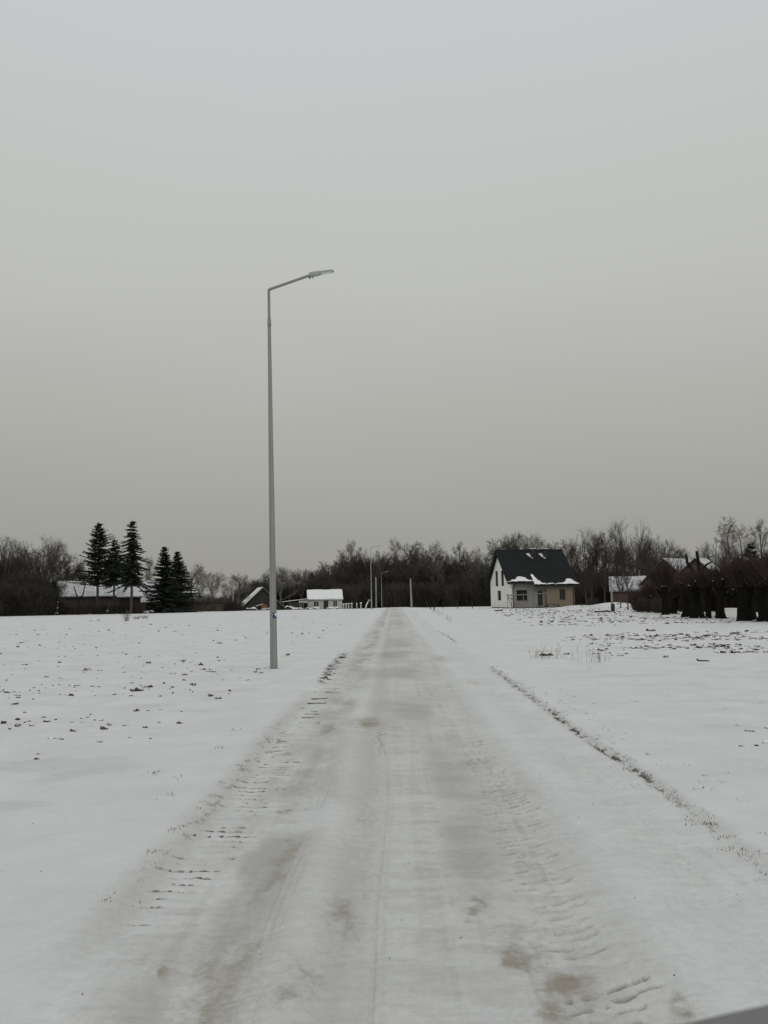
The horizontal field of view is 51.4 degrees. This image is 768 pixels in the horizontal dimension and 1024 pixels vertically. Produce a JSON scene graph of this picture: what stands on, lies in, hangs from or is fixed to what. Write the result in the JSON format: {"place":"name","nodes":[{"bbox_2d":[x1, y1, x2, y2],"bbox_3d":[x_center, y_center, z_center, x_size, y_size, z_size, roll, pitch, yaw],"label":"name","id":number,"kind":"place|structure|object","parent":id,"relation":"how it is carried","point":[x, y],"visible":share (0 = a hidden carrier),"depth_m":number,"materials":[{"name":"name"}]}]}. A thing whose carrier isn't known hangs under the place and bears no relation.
{"place":"outdoors","nodes":[
{"label":"outdoors","id":0,"kind":"place"},
{"bbox_2d":[0,607,767,1023],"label":"road","id":1,"kind":"structure","parent":0,"point":[410,817],"depth_m":4.08,"materials":[{"name":"snow"}]},
{"bbox_2d":[0,602,767,1012],"bbox_3d":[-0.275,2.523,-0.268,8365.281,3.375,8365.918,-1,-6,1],"label":"snow field","id":2,"kind":"structure","parent":0,"point":[88,820],"depth_m":10.34,"materials":[{"name":"snow"}]},
{"bbox_2d":[0,579,22,615],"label":"thicket bush","id":3,"kind":"object","parent":2,"relation":"on","point":[7,608],"visible":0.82,"depth_m":101.81,"materials":[{"name":"plant"}]},
{"bbox_2d":[0,536,25,576],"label":"bare tree","id":4,"kind":"object","parent":2,"relation":"on","point":[8,552],"visible":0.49,"depth_m":112.71,"materials":[{"name":"brown plant"}]},
{"bbox_2d":[0,551,25,578],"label":"bare tree","id":5,"kind":"object","parent":2,"relation":"on","point":[2,569],"visible":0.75,"depth_m":109.77,"materials":[{"name":"brown plant"}]},
{"bbox_2d":[0,538,38,576],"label":"bare tree","id":6,"kind":"object","parent":2,"relation":"on","point":[17,554],"visible":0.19,"depth_m":115.82,"materials":[{"name":"brown plant"}]},
{"bbox_2d":[8,584,38,615],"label":"thicket bush","id":7,"kind":"object","parent":2,"relation":"on","point":[18,607],"visible":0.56,"depth_m":102.33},
{"bbox_2d":[2,569,58,591],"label":"thicket bush","id":8,"kind":"object","parent":2,"relation":"on","point":[21,577],"visible":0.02,"depth_m":107.29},
{"bbox_2d":[14,579,58,615],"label":"thicket bush","id":9,"kind":"object","parent":2,"relation":"on","point":[34,612],"visible":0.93,"depth_m":102.35,"materials":[{"name":"plant"}]},
{"bbox_2d":[16,580,60,615],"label":"thicket bush","id":10,"kind":"object","parent":2,"relation":"on","point":[38,594],"visible":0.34,"depth_m":103.31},
{"bbox_2d":[12,535,70,582],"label":"bare tree","id":11,"kind":"object","parent":2,"relation":"on","point":[38,567],"visible":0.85,"depth_m":114.13,"materials":[{"name":"brown plant"}]},
{"bbox_2d":[30,586,65,614],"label":"thicket bush","id":12,"kind":"object","parent":2,"relation":"on","point":[52,608],"visible":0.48,"depth_m":103.83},
{"bbox_2d":[30,541,77,580],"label":"bare tree","id":13,"kind":"object","parent":2,"relation":"on","point":[60,561],"visible":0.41,"depth_m":132.32,"materials":[{"name":"brown plant"}]},
{"bbox_2d":[46,580,66,614],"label":"spruce tree","id":14,"kind":"object","parent":2,"relation":"on","point":[53,587],"visible":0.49,"depth_m":105.83,"materials":[{"name":"green plant"}]},
{"bbox_2d":[50,555,87,580],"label":"bare tree","id":15,"kind":"object","parent":2,"relation":"on","point":[79,565],"visible":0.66,"depth_m":132.78,"materials":[{"name":"brown plant"}]},
{"bbox_2d":[74,602,92,614],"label":"thicket bush","id":16,"kind":"object","parent":2,"relation":"on","point":[84,609],"visible":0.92,"depth_m":105.53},
{"bbox_2d":[57,581,118,613],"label":"farmhouse","id":17,"kind":"object","parent":2,"relation":"on","point":[88,596],"visible":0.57,"depth_m":119.79,"materials":[{"name":"brown wood"}]},
{"bbox_2d":[65,522,126,606],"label":"spruce tree","id":18,"kind":"object","parent":2,"relation":"on","point":[96,562],"visible":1,"depth_m":107.89,"materials":[{"name":"green plant"}]},
{"bbox_2d":[99,539,126,604],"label":"spruce tree","id":19,"kind":"object","parent":2,"relation":"on","point":[115,542],"visible":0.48,"depth_m":111.20,"materials":[{"name":"green plant"}]},
{"bbox_2d":[102,519,154,613],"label":"spruce tree","id":20,"kind":"object","parent":2,"relation":"on","point":[131,567],"visible":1,"depth_m":104.92,"materials":[{"name":"green plant"}]},
{"bbox_2d":[117,582,142,607],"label":"shed","id":21,"kind":"structure","parent":2,"relation":"on","point":[125,596],"depth_m":114.33,"materials":[{"name":"brown wood"}]},
{"bbox_2d":[138,555,158,580],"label":"birch tree","id":22,"kind":"object","parent":2,"relation":"on","point":[147,578],"visible":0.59,"depth_m":134.91,"materials":[{"name":"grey plant"}]},
{"bbox_2d":[141,580,157,609],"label":"outbuilding","id":23,"kind":"structure","parent":2,"relation":"on","point":[143,599],"depth_m":122.74,"materials":[{"name":"brown"}]},
{"bbox_2d":[139,546,188,612],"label":"spruce tree","id":24,"kind":"object","parent":2,"relation":"on","point":[165,584],"visible":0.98,"depth_m":109.38,"materials":[{"name":"green plant"}]},
{"bbox_2d":[0,616,354,741],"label":"soil clods","id":25,"kind":"object","parent":2,"relation":"on","point":[3,721],"visible":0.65,"depth_m":13.82,"materials":[{"name":"soil"}]},
{"bbox_2d":[161,551,204,611],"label":"spruce tree","id":26,"kind":"object","parent":2,"relation":"on","point":[179,572],"visible":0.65,"depth_m":113.77,"materials":[{"name":"green plant"}]},
{"bbox_2d":[181,562,207,600],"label":"bare tree","id":27,"kind":"object","parent":2,"relation":"on","point":[197,573],"visible":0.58,"depth_m":137.98,"materials":[{"name":"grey plant"}]},
{"bbox_2d":[187,603,223,611],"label":"board fence","id":28,"kind":"object","parent":2,"relation":"on","point":[212,607],"visible":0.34,"depth_m":119.48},
{"bbox_2d":[196,572,227,599],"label":"bare tree","id":29,"kind":"object","parent":2,"relation":"on","point":[212,588],"visible":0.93,"depth_m":141.69,"materials":[{"name":"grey plant"}]},
{"bbox_2d":[219,572,251,609],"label":"bare tree","id":30,"kind":"object","parent":2,"relation":"on","point":[241,579],"visible":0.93,"depth_m":149.46,"materials":[{"name":"grey plant"}]},
{"bbox_2d":[241,587,284,610],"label":"barn","id":31,"kind":"structure","parent":2,"relation":"on","point":[259,595],"depth_m":150.31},
{"bbox_2d":[262,566,299,602],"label":"bare tree","id":32,"kind":"object","parent":2,"relation":"on","point":[281,579],"visible":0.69,"depth_m":171.09,"materials":[{"name":"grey plant"}]},
{"bbox_2d":[283,598,308,609],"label":"carport","id":33,"kind":"object","parent":2,"relation":"on","point":[296,604],"visible":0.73,"depth_m":162.34,"materials":[{"name":"paint"}]},
{"bbox_2d":[259,269,333,671],"bbox_3d":[-1.990,-0.800,16.937,1.985,8.825,0.912,-3,-7,21],"label":"street lamp","id":34,"kind":"object","parent":2,"relation":"on","point":[273,624],"visible":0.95,"depth_m":16.99,"materials":[{"name":"metal"}]},
{"bbox_2d":[285,568,315,606],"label":"bare tree","id":35,"kind":"object","parent":2,"relation":"on","point":[302,582],"visible":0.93,"depth_m":175.15,"materials":[{"name":"brown plant"}]},
{"bbox_2d":[304,567,335,589],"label":"bare tree","id":36,"kind":"object","parent":2,"relation":"on","point":[325,577],"visible":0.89,"depth_m":177.28,"materials":[{"name":"brown plant"}]},
{"bbox_2d":[306,589,342,608],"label":"cottage","id":37,"kind":"structure","parent":2,"relation":"on","point":[321,598],"depth_m":164.92,"materials":[{"name":"paint"}]},
{"bbox_2d":[331,549,351,577],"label":"bare tree","id":38,"kind":"object","parent":2,"relation":"on","point":[345,563],"visible":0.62,"depth_m":197.92,"materials":[{"name":"brown plant"}]},
{"bbox_2d":[335,583,363,608],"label":"thicket bush","id":39,"kind":"object","parent":2,"relation":"on","point":[350,597],"visible":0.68,"depth_m":176.53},
{"bbox_2d":[340,540,365,571],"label":"birch tree","id":40,"kind":"object","parent":2,"relation":"on","point":[350,553],"visible":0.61,"depth_m":203.80,"materials":[{"name":"grey plant"}]},
{"bbox_2d":[342,579,372,608],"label":"thicket bush","id":41,"kind":"object","parent":2,"relation":"on","point":[358,602],"visible":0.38,"depth_m":179.15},
{"bbox_2d":[353,546,373,579],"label":"bare tree","id":42,"kind":"object","parent":2,"relation":"on","point":[361,566],"visible":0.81,"depth_m":199.60,"materials":[{"name":"brown plant"}]},
{"bbox_2d":[354,583,382,607],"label":"thicket bush","id":43,"kind":"object","parent":2,"relation":"on","point":[368,597],"visible":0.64,"depth_m":178.66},
{"bbox_2d":[372,550,386,576],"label":"bare tree","id":44,"kind":"object","parent":2,"relation":"on","point":[379,564],"visible":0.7,"depth_m":199.74,"materials":[{"name":"brown plant"}]},
{"bbox_2d":[367,566,396,586],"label":"bare tree","id":45,"kind":"object","parent":2,"relation":"on","point":[389,575],"visible":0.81,"depth_m":190.60,"materials":[{"name":"brown plant"}]},
{"bbox_2d":[377,586,398,607],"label":"thicket bush","id":46,"kind":"object","parent":2,"relation":"on","point":[386,602],"visible":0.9,"depth_m":176.50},
{"bbox_2d":[11,630,767,759],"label":"soil clods","id":47,"kind":"object","parent":2,"relation":"on","point":[138,688],"visible":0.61,"depth_m":13.15,"materials":[{"name":"soil"}]},
{"bbox_2d":[381,538,403,566],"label":"birch tree","id":48,"kind":"object","parent":2,"relation":"on","point":[395,551],"visible":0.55,"depth_m":207.06,"materials":[{"name":"grey plant"}]},
{"bbox_2d":[382,580,409,606],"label":"thicket bush","id":49,"kind":"object","parent":2,"relation":"on","point":[401,602],"visible":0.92,"depth_m":175.92,"materials":[{"name":"plant"}]},
{"bbox_2d":[387,540,434,575],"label":"bare tree","id":50,"kind":"object","parent":2,"relation":"on","point":[414,547],"visible":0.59,"depth_m":202.85,"materials":[{"name":"brown plant"}]},
{"bbox_2d":[393,559,432,583],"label":"bare tree","id":51,"kind":"object","parent":2,"relation":"on","point":[422,571],"visible":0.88,"depth_m":189.57,"materials":[{"name":"brown plant"}]},
{"bbox_2d":[402,580,433,606],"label":"thicket bush","id":52,"kind":"object","parent":2,"relation":"on","point":[414,599],"visible":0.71,"depth_m":175.87,"materials":[{"name":"plant"}]},
{"bbox_2d":[405,547,441,572],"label":"bare tree","id":53,"kind":"object","parent":2,"relation":"on","point":[431,563],"visible":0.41,"depth_m":204.24,"materials":[{"name":"brown plant"}]},
{"bbox_2d":[414,579,438,606],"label":"thicket bush","id":54,"kind":"object","parent":2,"relation":"on","point":[423,601],"visible":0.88,"depth_m":175.66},
{"bbox_2d":[420,586,444,606],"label":"thicket bush","id":55,"kind":"object","parent":2,"relation":"on","point":[434,598],"visible":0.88,"depth_m":175.81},
{"bbox_2d":[430,559,447,585],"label":"bare tree","id":56,"kind":"object","parent":2,"relation":"on","point":[438,573],"visible":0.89,"depth_m":188.68,"materials":[{"name":"brown plant"}]},
{"bbox_2d":[439,584,462,606],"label":"thicket bush","id":57,"kind":"object","parent":2,"relation":"on","point":[450,600],"visible":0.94,"depth_m":176.78,"materials":[{"name":"plant"}]},
{"bbox_2d":[443,580,472,606],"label":"thicket bush","id":58,"kind":"object","parent":2,"relation":"on","point":[461,604],"visible":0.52,"depth_m":177.70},
{"bbox_2d":[450,541,471,577],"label":"birch tree","id":59,"kind":"object","parent":2,"relation":"on","point":[455,553],"visible":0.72,"depth_m":204.22,"materials":[{"name":"grey plant"}]},
{"bbox_2d":[456,579,477,606],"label":"thicket bush","id":60,"kind":"object","parent":2,"relation":"on","point":[470,599],"visible":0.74,"depth_m":176.52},
{"bbox_2d":[460,563,489,606],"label":"thicket bush","id":61,"kind":"object","parent":2,"relation":"on","point":[480,597],"visible":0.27,"depth_m":144.78,"materials":[{"name":"plant"}]},
{"bbox_2d":[468,562,490,606],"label":"thicket bush","id":62,"kind":"object","parent":2,"relation":"on","point":[486,587],"visible":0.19,"depth_m":143.71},
{"bbox_2d":[483,537,515,570],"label":"bare tree","id":63,"kind":"object","parent":2,"relation":"on","point":[495,547],"visible":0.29,"depth_m":149.59,"materials":[{"name":"grey plant"}]},
{"bbox_2d":[488,533,535,561],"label":"bare tree","id":64,"kind":"object","parent":2,"relation":"on","point":[514,545],"visible":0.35,"depth_m":148.87,"materials":[{"name":"brown plant"}]},
{"bbox_2d":[500,531,543,549],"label":"bare tree","id":65,"kind":"object","parent":2,"relation":"on","point":[524,541],"visible":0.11,"depth_m":151.04,"materials":[{"name":"brown plant"}]},
{"bbox_2d":[506,593,551,608],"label":"scaffold","id":66,"kind":"object","parent":2,"relation":"on","point":[511,595],"visible":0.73,"depth_m":92.39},
{"bbox_2d":[486,548,579,607],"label":"house","id":67,"kind":"structure","parent":2,"relation":"on","point":[533,570],"depth_m":96.05,"materials":[{"name":"white concrete"}]},
{"bbox_2d":[547,541,587,570],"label":"bare tree","id":68,"kind":"object","parent":2,"relation":"on","point":[572,551],"visible":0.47,"depth_m":116.73,"materials":[{"name":"brown plant"}]},
{"bbox_2d":[574,581,589,604],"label":"thicket bush","id":69,"kind":"object","parent":2,"relation":"on","point":[579,602],"visible":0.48,"depth_m":113.96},
{"bbox_2d":[560,527,607,582],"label":"bare tree","id":70,"kind":"object","parent":2,"relation":"on","point":[583,553],"visible":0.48,"depth_m":124.07,"materials":[{"name":"brown plant"}]},
{"bbox_2d":[577,568,590,604],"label":"bare tree","id":71,"kind":"object","parent":2,"relation":"on","point":[585,588],"visible":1,"depth_m":91.23,"materials":[{"name":"brown plant"}]},
{"bbox_2d":[584,561,599,598],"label":"bare tree","id":72,"kind":"object","parent":2,"relation":"on","point":[591,577],"visible":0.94,"depth_m":95.18,"materials":[{"name":"brown plant"}]},
{"bbox_2d":[584,580,607,603],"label":"thicket bush","id":73,"kind":"object","parent":2,"relation":"on","point":[597,596],"visible":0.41,"depth_m":113.83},
{"bbox_2d":[582,533,610,583],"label":"bare tree","id":74,"kind":"object","parent":2,"relation":"on","point":[596,557],"visible":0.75,"depth_m":118.98,"materials":[{"name":"brown plant"}]},
{"bbox_2d":[440,631,766,879],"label":"grass fringe","id":75,"kind":"object","parent":2,"relation":"on","point":[629,766],"depth_m":6.94,"materials":[{"name":"plant"}]},
{"bbox_2d":[598,566,611,602],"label":"bare tree","id":76,"kind":"object","parent":2,"relation":"on","point":[602,584],"visible":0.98,"depth_m":83.39,"materials":[{"name":"brown plant"}]},
{"bbox_2d":[595,532,614,581],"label":"bare tree","id":77,"kind":"object","parent":2,"relation":"on","point":[604,554],"visible":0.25,"depth_m":121.42,"materials":[{"name":"brown plant"}]},
{"bbox_2d":[596,546,632,579],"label":"bare tree","id":78,"kind":"object","parent":2,"relation":"on","point":[613,568],"visible":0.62,"depth_m":110.48,"materials":[{"name":"brown plant"}]},
{"bbox_2d":[612,568,624,607],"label":"bare tree","id":79,"kind":"object","parent":2,"relation":"on","point":[617,581],"visible":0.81,"depth_m":77.31,"materials":[{"name":"brown plant"}]},
{"bbox_2d":[592,517,660,575],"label":"bare tree","id":80,"kind":"object","parent":2,"relation":"on","point":[620,542],"visible":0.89,"depth_m":109.50,"materials":[{"name":"brown plant"}]},
{"bbox_2d":[609,576,645,602],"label":"brick barn","id":81,"kind":"structure","parent":2,"relation":"on","point":[616,598],"depth_m":103.04,"materials":[{"name":"brown brick"}]},
{"bbox_2d":[619,568,635,609],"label":"bare tree","id":82,"kind":"object","parent":2,"relation":"on","point":[624,577],"visible":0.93,"depth_m":73.51,"materials":[{"name":"brown plant"}]},
{"bbox_2d":[502,602,767,655],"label":"soil clods","id":83,"kind":"object","parent":2,"relation":"on","point":[687,635],"visible":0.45,"depth_m":27.08,"materials":[{"name":"soil"}]},
{"bbox_2d":[611,532,660,575],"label":"bare tree","id":84,"kind":"object","parent":2,"relation":"on","point":[634,541],"visible":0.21,"depth_m":116.90,"materials":[{"name":"brown plant"}]},
{"bbox_2d":[538,628,737,660],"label":"soil clods","id":85,"kind":"object","parent":2,"relation":"on","point":[652,629],"visible":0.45,"depth_m":19.38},
{"bbox_2d":[635,578,657,602],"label":"pollard willow","id":86,"kind":"object","parent":2,"relation":"on","point":[649,594],"visible":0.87,"depth_m":61.25,"materials":[{"name":"brown plant"}]},
{"bbox_2d":[631,534,675,575],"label":"bare tree","id":87,"kind":"object","parent":2,"relation":"on","point":[656,552],"visible":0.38,"depth_m":110.62,"materials":[{"name":"brown plant"}]},
{"bbox_2d":[636,550,691,614],"bbox_3d":[19.143,4.822,54.683,3.611,4.589,3.362,-1,-6,1],"label":"pollard willow","id":88,"kind":"object","parent":2,"relation":"on","point":[663,586],"visible":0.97,"depth_m":54.18,"materials":[{"name":"brown plant"}]},
{"bbox_2d":[640,558,690,593],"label":"brick house","id":89,"kind":"structure","parent":2,"relation":"on","point":[663,564],"depth_m":88.26,"materials":[{"name":"brown brick"}]},
{"bbox_2d":[644,539,690,570],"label":"bare tree","id":90,"kind":"object","parent":2,"relation":"on","point":[676,551],"visible":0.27,"depth_m":113.77,"materials":[{"name":"grey plant"}]},
{"bbox_2d":[668,582,680,613],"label":"pollard willow","id":91,"kind":"object","parent":2,"relation":"on","point":[674,594],"visible":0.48,"depth_m":56.19,"materials":[{"name":"brown plant"}]},
{"bbox_2d":[673,568,693,616],"bbox_3d":[18.263,4.888,47.949,1.738,3.032,1.842,-1,-6,1],"label":"pollard willow","id":92,"kind":"object","parent":2,"relation":"on","point":[686,610],"visible":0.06,"depth_m":47.78,"materials":[{"name":"brown plant"}]},
{"bbox_2d":[674,567,704,618],"bbox_3d":[17.855,4.692,46.168,2.099,3.051,2.216,-4,-7,25],"label":"pollard willow","id":93,"kind":"object","parent":2,"relation":"on","point":[688,585],"visible":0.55,"depth_m":45.79,"materials":[{"name":"brown plant"}]},
{"bbox_2d":[674,557,718,587],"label":"brick house","id":94,"kind":"structure","parent":2,"relation":"on","point":[703,562],"depth_m":83.69,"materials":[{"name":"brown brick"}]},
{"bbox_2d":[685,551,712,612],"bbox_3d":[20.457,4.680,51.550,1.784,4.352,0.591,-1,-6,1],"label":"tree","id":95,"kind":"object","parent":2,"relation":"on","point":[697,561],"visible":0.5,"depth_m":51.66,"materials":[{"name":"black plant"}]},
{"bbox_2d":[691,568,712,617],"bbox_3d":[18.184,4.612,44.935,1.569,2.936,1.456,-7,-8,43],"label":"pollard willow","id":96,"kind":"object","parent":2,"relation":"on","point":[704,586],"visible":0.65,"depth_m":44.83,"materials":[{"name":"brown plant"}]},
{"bbox_2d":[695,541,734,565],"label":"bare tree","id":97,"kind":"object","parent":2,"relation":"on","point":[711,550],"visible":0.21,"depth_m":93.73,"materials":[{"name":"grey plant"}]},
{"bbox_2d":[702,562,731,618],"bbox_3d":[18.584,4.303,44.017,2.134,3.338,1.935,-1,-6,1],"label":"pollard willow","id":98,"kind":"object","parent":2,"relation":"on","point":[719,582],"visible":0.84,"depth_m":43.76,"materials":[{"name":"brown plant"}]},
{"bbox_2d":[708,560,734,607],"bbox_3d":[23.215,5.063,53.418,2.889,3.671,2.690,5,-8,-43],"label":"pollard willow","id":99,"kind":"object","parent":2,"relation":"on","point":[730,598],"visible":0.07,"depth_m":53.26,"materials":[{"name":"black plant"}]},
{"bbox_2d":[711,514,740,565],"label":"birch tree","id":100,"kind":"object","parent":2,"relation":"on","point":[728,536],"visible":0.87,"depth_m":94.48,"materials":[{"name":"grey plant"}]},
{"bbox_2d":[714,551,762,620],"bbox_3d":[18.256,3.709,40.160,2.724,3.703,2.675,-5,-7,30],"label":"pollard willow","id":101,"kind":"object","parent":2,"relation":"on","point":[744,607],"visible":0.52,"depth_m":39.77,"materials":[{"name":"brown plant"}]},
{"bbox_2d":[727,524,751,558],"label":"birch tree","id":102,"kind":"object","parent":2,"relation":"on","point":[740,541],"visible":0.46,"depth_m":99.34,"materials":[{"name":"grey plant"}]},
{"bbox_2d":[729,547,767,621],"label":"pollard willow","id":103,"kind":"object","parent":2,"relation":"on","point":[760,590],"visible":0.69,"depth_m":38.84,"materials":[{"name":"brown plant"}]},
{"bbox_2d":[742,545,767,584],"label":"pollard willow","id":104,"kind":"object","parent":2,"relation":"on","point":[764,567],"visible":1,"depth_m":37.46,"materials":[{"name":"brown plant"}]},
{"bbox_2d":[746,519,767,559],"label":"birch tree","id":105,"kind":"object","parent":2,"relation":"on","point":[764,544],"visible":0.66,"depth_m":91.44,"materials":[{"name":"grey plant"}]},
{"bbox_2d":[0,0,767,599],"label":"sky","id":106,"kind":"structure","parent":0,"point":[541,226],"materials":[{"name":"grey"}]},
{"bbox_2d":[685,1005,767,1023],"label":"dashboard edge","id":107,"kind":"object","parent":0,"point":[757,1015],"visible":1,"depth_m":0.30,"materials":[{"name":"grey plastic"}]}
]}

